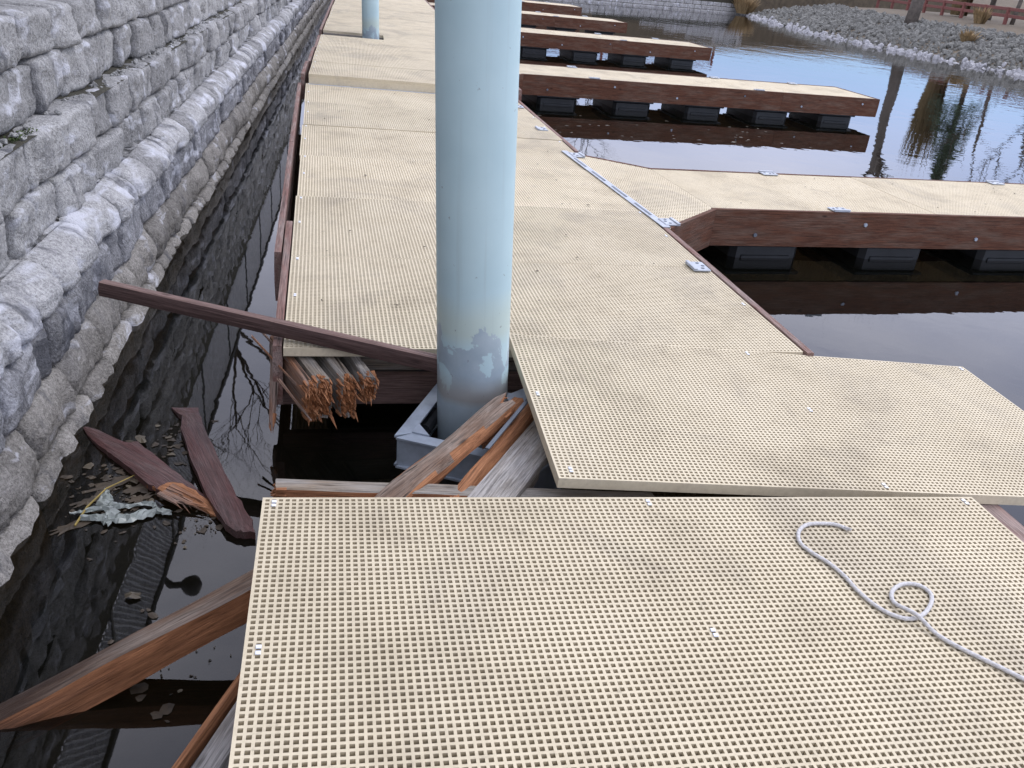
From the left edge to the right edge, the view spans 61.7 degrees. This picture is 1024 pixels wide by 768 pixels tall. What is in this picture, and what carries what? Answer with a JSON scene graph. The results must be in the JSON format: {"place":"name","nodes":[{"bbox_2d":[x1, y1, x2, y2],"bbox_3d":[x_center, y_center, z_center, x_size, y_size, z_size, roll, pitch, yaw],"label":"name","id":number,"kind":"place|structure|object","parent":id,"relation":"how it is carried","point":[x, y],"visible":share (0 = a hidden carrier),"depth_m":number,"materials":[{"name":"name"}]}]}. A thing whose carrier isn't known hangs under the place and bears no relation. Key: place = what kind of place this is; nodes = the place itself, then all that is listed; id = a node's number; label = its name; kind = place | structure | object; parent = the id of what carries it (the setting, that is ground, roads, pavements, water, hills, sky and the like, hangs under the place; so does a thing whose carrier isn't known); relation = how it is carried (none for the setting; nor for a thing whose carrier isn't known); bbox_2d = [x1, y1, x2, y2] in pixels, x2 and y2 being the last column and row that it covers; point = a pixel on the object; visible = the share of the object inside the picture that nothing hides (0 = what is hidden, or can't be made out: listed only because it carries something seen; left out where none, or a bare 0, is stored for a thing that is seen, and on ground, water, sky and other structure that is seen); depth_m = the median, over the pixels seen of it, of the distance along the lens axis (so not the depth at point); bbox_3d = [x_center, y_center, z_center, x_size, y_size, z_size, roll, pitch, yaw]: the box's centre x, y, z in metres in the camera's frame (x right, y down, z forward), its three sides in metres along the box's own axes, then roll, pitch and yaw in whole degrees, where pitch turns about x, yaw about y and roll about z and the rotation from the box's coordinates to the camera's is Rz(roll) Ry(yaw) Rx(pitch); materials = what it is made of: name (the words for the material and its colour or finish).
{"place":"outdoors","nodes":[
{"label":"outdoors","id":0,"kind":"place"},
{"bbox_2d":[0,0,1023,767],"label":"water","id":1,"kind":"structure","parent":0,"point":[64,604],"depth_m":5.52,"materials":[{"name":"grey liquid"}]},
{"bbox_2d":[74,475,134,525],"bbox_3d":[-1.549,0.424,3.267,0.038,0.023,0.379,12,27,10],"label":"reed stalk","id":2,"kind":"object","parent":1,"relation":"on","point":[84,510],"visible":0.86,"depth_m":3.22,"materials":[{"name":"plant"}]},
{"bbox_2d":[69,488,171,525],"bbox_3d":[-1.447,0.474,3.190,0.334,0.018,0.202,13,27,13],"label":"plastic scrap","id":3,"kind":"object","parent":1,"relation":"on","point":[107,504],"visible":1,"depth_m":3.19,"materials":[{"name":"white plastic"}]},
{"bbox_2d":[124,592,140,598],"bbox_3d":[-1.244,0.693,2.811,0.055,0.013,0.031,0,27,-13],"label":"curled leaf","id":4,"kind":"object","parent":1,"relation":"on","point":[134,595],"visible":1,"depth_m":2.81,"materials":[{"name":"brown plant"}]},
{"bbox_2d":[49,420,222,722],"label":"floating leaves","id":5,"kind":"object","parent":1,"relation":"on","point":[166,708],"visible":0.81,"depth_m":3.25,"materials":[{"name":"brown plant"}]},
{"bbox_2d":[135,435,145,442],"bbox_3d":[-1.576,0.233,3.640,0.043,0.007,0.084,-7,30,-25],"label":"curled leaf","id":6,"kind":"object","parent":1,"relation":"on","point":[140,438],"visible":1,"depth_m":3.64,"materials":[{"name":"beige plant"}]},
{"bbox_2d":[0,566,294,728],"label":"sunken beam","id":7,"kind":"structure","parent":1,"relation":"in","point":[197,624],"depth_m":2.44,"materials":[{"name":"brown wood"}]},
{"bbox_2d":[83,427,217,518],"bbox_3d":[-1.470,0.350,3.446,0.957,0.080,0.151,25,32,33],"label":"floating board","id":8,"kind":"object","parent":1,"relation":"on","point":[149,470],"visible":0.94,"depth_m":3.41,"materials":[{"name":"brown wood"}]},
{"bbox_2d":[83,425,230,692],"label":"pale floating leaves","id":9,"kind":"object","parent":1,"relation":"on","point":[89,465],"visible":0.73,"depth_m":3.39,"materials":[{"name":"beige plant"}]},
{"bbox_2d":[171,407,255,538],"bbox_3d":[-1.248,0.332,3.523,0.125,0.072,1.077,-9,31,-28],"label":"floating board","id":10,"kind":"object","parent":1,"relation":"on","point":[230,512],"visible":1,"depth_m":3.39,"materials":[{"name":"brown wood"}]},
{"bbox_2d":[362,0,378,38],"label":"steel pile","id":11,"kind":"object","parent":1,"relation":"in","point":[370,19],"visible":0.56,"depth_m":14.11,"materials":[{"name":"metal"}]},
{"bbox_2d":[319,0,434,57],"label":"floating dock","id":12,"kind":"object","parent":1,"relation":"on","point":[413,21],"visible":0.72,"depth_m":17.28,"materials":[{"name":"plastic"}]},
{"bbox_2d":[301,34,521,100],"bbox_3d":[-1.520,-4.136,11.989,2.569,0.796,4.329,1,27,-11],"label":"floating dock","id":13,"kind":"object","parent":1,"relation":"on","point":[367,63],"visible":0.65,"depth_m":10.86,"materials":[{"name":"plastic"}]},
{"bbox_2d":[435,0,521,448],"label":"steel pile","id":14,"kind":"object","parent":1,"relation":"in","point":[477,53],"visible":0.72,"depth_m":3.13,"materials":[{"name":"metal"}]},
{"bbox_2d":[394,384,510,482],"bbox_3d":[-0.142,0.208,3.658,0.554,0.151,0.554,11,28,12],"label":"pile guide","id":15,"kind":"object","parent":14,"relation":"attached to","point":[416,441],"visible":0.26,"depth_m":3.47,"materials":[{"name":"metal"}]},
{"bbox_2d":[467,421,548,526],"bbox_3d":[0.066,0.280,3.268,0.159,0.084,1.027,15,27,17],"label":"grey plank","id":16,"kind":"object","parent":15,"relation":"on","point":[515,470],"visible":0.41,"depth_m":3.11,"materials":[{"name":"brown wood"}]},
{"bbox_2d":[270,479,653,521],"bbox_3d":[-0.136,0.411,2.978,1.362,0.105,0.082,4,26,-17],"label":"cross timber","id":17,"kind":"object","parent":16,"relation":"on","point":[295,488],"visible":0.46,"depth_m":2.86,"materials":[{"name":"brown wood"}]},
{"bbox_2d":[362,394,519,527],"bbox_3d":[-0.236,0.258,3.097,0.106,0.096,0.877,29,38,19],"label":"broken timber","id":18,"kind":"object","parent":17,"relation":"on","point":[434,465],"visible":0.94,"depth_m":3.07,"materials":[{"name":"brown wood"}]},
{"bbox_2d":[451,403,533,511],"bbox_3d":[-0.059,0.263,3.220,0.054,0.080,0.870,1,25,24],"label":"broken timber","id":19,"kind":"object","parent":17,"relation":"on","point":[487,462],"visible":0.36,"depth_m":3.21,"materials":[{"name":"brown wood"}]},
{"bbox_2d":[480,397,524,447],"bbox_3d":[-0.048,0.149,3.427,0.077,0.076,0.348,37,39,13],"label":"broken timber","id":20,"kind":"object","parent":19,"relation":"on","point":[485,443],"visible":0.22,"depth_m":3.47,"materials":[{"name":"brown wood"}]},
{"bbox_2d":[485,398,527,449],"bbox_3d":[0.016,0.117,3.356,0.016,0.063,0.517,16,28,19],"label":"flat bar","id":21,"kind":"object","parent":19,"relation":"on","point":[506,425],"visible":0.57,"depth_m":3.28,"materials":[{"name":"metal"}]},
{"bbox_2d":[507,389,526,401],"bbox_3d":[0.127,0.063,3.833,0.379,0.125,0.100,-18,35,-39],"label":"support arm","id":22,"kind":"object","parent":14,"relation":"attached to","point":[520,393],"depth_m":3.75},
{"bbox_2d":[427,0,581,15],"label":"finger dock","id":23,"kind":"object","parent":1,"relation":"on","point":[553,8],"visible":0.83,"depth_m":30.53,"materials":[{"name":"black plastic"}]},
{"bbox_2d":[428,2,627,34],"bbox_3d":[-0.030,-10.576,25.149,6.779,0.704,2.304,-2,28,-16],"label":"finger dock","id":24,"kind":"object","parent":1,"relation":"on","point":[563,22],"visible":0.38,"depth_m":25.09,"materials":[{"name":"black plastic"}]},
{"bbox_2d":[272,82,813,404],"bbox_3d":[-0.527,-1.501,7.104,2.576,0.703,7.163,0,27,-13],"label":"floating dock","id":25,"kind":"object","parent":1,"relation":"on","point":[369,270],"visible":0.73,"depth_m":4.99,"materials":[{"name":"plastic"}]},
{"bbox_2d":[98,280,436,372],"bbox_3d":[-1.027,-0.249,3.667,1.577,0.068,0.062,13,24,6],"label":"loose board","id":26,"kind":"object","parent":25,"relation":"on","point":[313,335],"visible":0.94,"depth_m":3.64,"materials":[{"name":"brown wood"}]},
{"bbox_2d":[269,343,278,431],"bbox_3d":[-1.027,0.018,3.699,0.050,0.398,0.024,2,-12,-9],"label":"wood splinter","id":27,"kind":"object","parent":25,"relation":"attached to","point":[273,391],"visible":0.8,"depth_m":3.68,"materials":[{"name":"brown wood"}]},
{"bbox_2d":[251,335,297,386],"bbox_3d":[-1.019,-0.098,3.684,0.012,0.012,0.400,-20,50,-41],"label":"wood splinter","id":28,"kind":"object","parent":25,"relation":"attached to","point":[279,366],"visible":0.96,"depth_m":3.66,"materials":[{"name":"wood"}]},
{"bbox_2d":[262,333,287,362],"bbox_3d":[-0.985,-0.120,3.695,0.012,0.012,0.529,-17,45,-37],"label":"wood splinter","id":29,"kind":"object","parent":25,"relation":"attached to","point":[270,341],"visible":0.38,"depth_m":3.76,"materials":[{"name":"brown wood"}]},
{"bbox_2d":[269,336,318,425],"bbox_3d":[-0.944,-0.021,3.699,0.070,0.191,0.524,-11,34,-31],"label":"broken timber","id":30,"kind":"object","parent":25,"relation":"attached to","point":[304,393],"visible":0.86,"depth_m":3.58,"materials":[{"name":"red wood"}]},
{"bbox_2d":[276,378,311,420],"bbox_3d":[-0.908,0.063,3.571,0.017,0.013,0.266,-21,58,-43],"label":"wood splinter","id":31,"kind":"object","parent":30,"relation":"on","point":[281,383],"visible":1,"depth_m":3.58,"materials":[{"name":"brown wood"}]},
{"bbox_2d":[294,356,336,428],"bbox_3d":[-0.887,-0.021,3.715,0.088,0.222,0.560,-10,33,-30],"label":"broken timber","id":32,"kind":"object","parent":25,"relation":"attached to","point":[312,369],"visible":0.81,"depth_m":3.57,"materials":[{"name":"brown wood"}]},
{"bbox_2d":[312,356,363,420],"bbox_3d":[-0.791,-0.034,3.750,0.083,0.216,0.527,-11,34,-31],"label":"broken timber","id":33,"kind":"object","parent":25,"relation":"attached to","point":[343,380],"visible":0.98,"depth_m":3.62,"materials":[{"name":"brown wood"}]},
{"bbox_2d":[339,356,378,406],"bbox_3d":[-0.686,-0.063,3.770,0.076,0.134,0.492,-9,33,-27],"label":"broken timber","id":34,"kind":"object","parent":25,"relation":"on","point":[365,377],"visible":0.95,"depth_m":3.65,"materials":[{"name":"brown wood"}]},
{"bbox_2d":[321,93,1015,304],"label":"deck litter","id":35,"kind":"object","parent":25,"relation":"on","point":[565,234],"visible":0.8,"depth_m":5.10,"materials":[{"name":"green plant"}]},
{"bbox_2d":[520,27,711,65],"bbox_3d":[1.237,-7.770,19.883,6.779,0.704,2.304,-2,28,-16],"label":"finger dock","id":36,"kind":"object","parent":1,"relation":"on","point":[574,44],"visible":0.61,"depth_m":19.66,"materials":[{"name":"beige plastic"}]},
{"bbox_2d":[269,504,1023,767],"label":"dock frame","id":37,"kind":"object","parent":1,"relation":"in","point":[1007,520],"visible":0.02,"depth_m":3.06,"materials":[{"name":"brown wood"}]},
{"bbox_2d":[171,599,300,767],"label":"split plank","id":38,"kind":"object","parent":37,"relation":"attached to","point":[200,740],"visible":0.36,"depth_m":2.07,"materials":[{"name":"brown wood"}]},
{"bbox_2d":[192,644,306,767],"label":"grey beam","id":39,"kind":"structure","parent":37,"relation":"attached to","point":[215,753],"depth_m":2.02,"materials":[{"name":"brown wood"}]},
{"bbox_2d":[228,497,1023,767],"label":"grating panel","id":40,"kind":"object","parent":37,"relation":"on","point":[746,569],"visible":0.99,"depth_m":2.19,"materials":[{"name":"plastic"}]},
{"bbox_2d":[796,521,1023,681],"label":"rope","id":41,"kind":"object","parent":40,"relation":"on","point":[916,616],"visible":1,"depth_m":2.42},
{"bbox_2d":[509,334,1023,505],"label":"grating panel","id":42,"kind":"object","parent":37,"relation":"on","point":[613,415],"visible":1,"depth_m":3.42,"materials":[{"name":"plastic"}]},
{"bbox_2d":[541,115,810,149],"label":"floating flecks","id":43,"kind":"object","parent":1,"relation":"on","point":[673,135],"visible":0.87,"depth_m":11.71,"materials":[{"name":"white plant"}]},
{"bbox_2d":[519,63,879,122],"bbox_3d":[2.600,-4.577,13.873,6.779,0.704,2.304,-2,28,-16],"label":"finger dock","id":44,"kind":"object","parent":1,"relation":"on","point":[568,85],"visible":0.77,"depth_m":13.46,"materials":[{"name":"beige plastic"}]},
{"bbox_2d":[562,150,1023,260],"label":"finger dock","id":45,"kind":"object","parent":1,"relation":"on","point":[764,214],"visible":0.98,"depth_m":7.08,"materials":[{"name":"beige plastic"}]},
{"bbox_2d":[753,0,1023,15],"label":"bank","id":46,"kind":"structure","parent":0,"point":[769,4],"depth_m":54.96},
{"bbox_2d":[573,0,741,14],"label":"retaining wall","id":47,"kind":"structure","parent":46,"relation":"on","point":[722,6],"depth_m":48.06,"materials":[{"name":"stone"}]},
{"bbox_2d":[732,0,758,13],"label":"grass tuft","id":48,"kind":"object","parent":46,"relation":"on","point":[745,6],"visible":0.96,"depth_m":49.03,"materials":[{"name":"beige plant"}]},
{"bbox_2d":[776,7,1023,69],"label":"bank","id":49,"kind":"structure","parent":0,"point":[996,22],"depth_m":41.16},
{"bbox_2d":[742,3,1023,75],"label":"riprap","id":50,"kind":"object","parent":49,"relation":"on","point":[832,17],"visible":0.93,"depth_m":36.02,"materials":[{"name":"stone"}]},
{"bbox_2d":[958,28,981,41],"bbox_3d":[17.739,-13.512,33.262,0.894,0.494,0.905,0,27,-13],"label":"grass tuft","id":51,"kind":"object","parent":50,"relation":"on","point":[971,36],"visible":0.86,"depth_m":33.17,"materials":[{"name":"beige plant"}]},
{"bbox_2d":[904,0,924,24],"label":"bare tree","id":52,"kind":"object","parent":49,"relation":"on","point":[914,11],"visible":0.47,"depth_m":38.00,"materials":[{"name":"brown plant"}]},
{"bbox_2d":[875,0,1023,24],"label":"rail fence","id":53,"kind":"object","parent":49,"relation":"on","point":[1006,16],"visible":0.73,"depth_m":43.57,"materials":[{"name":"red wood"}]},
{"bbox_2d":[950,0,972,15],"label":"dry shrub","id":54,"kind":"object","parent":49,"relation":"on","point":[952,12],"visible":0.62,"depth_m":45.52,"materials":[{"name":"brown plant"}]},
{"bbox_2d":[973,5,992,23],"bbox_3d":[21.491,-16.899,39.264,0.912,0.800,0.956,-12,32,-32],"label":"grass tuft","id":55,"kind":"object","parent":49,"relation":"on","point":[981,16],"visible":0.83,"depth_m":39.17,"materials":[{"name":"beige plant"}]},
{"bbox_2d":[988,0,996,19],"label":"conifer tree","id":56,"kind":"object","parent":49,"relation":"on","point":[993,2],"depth_m":43.23,"materials":[{"name":"brown plant"}]},
{"bbox_2d":[1009,0,1022,24],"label":"bare tree","id":57,"kind":"object","parent":49,"relation":"on","point":[1019,4],"visible":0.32,"depth_m":40.22,"materials":[{"name":"brown plant"}]},
{"label":"ground","id":58,"kind":"structure","parent":0,"visible":0},
{"bbox_2d":[0,0,326,585],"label":"retaining wall","id":59,"kind":"structure","parent":58,"relation":"on","point":[125,125],"depth_m":4.39,"materials":[{"name":"stone"}]}
]}

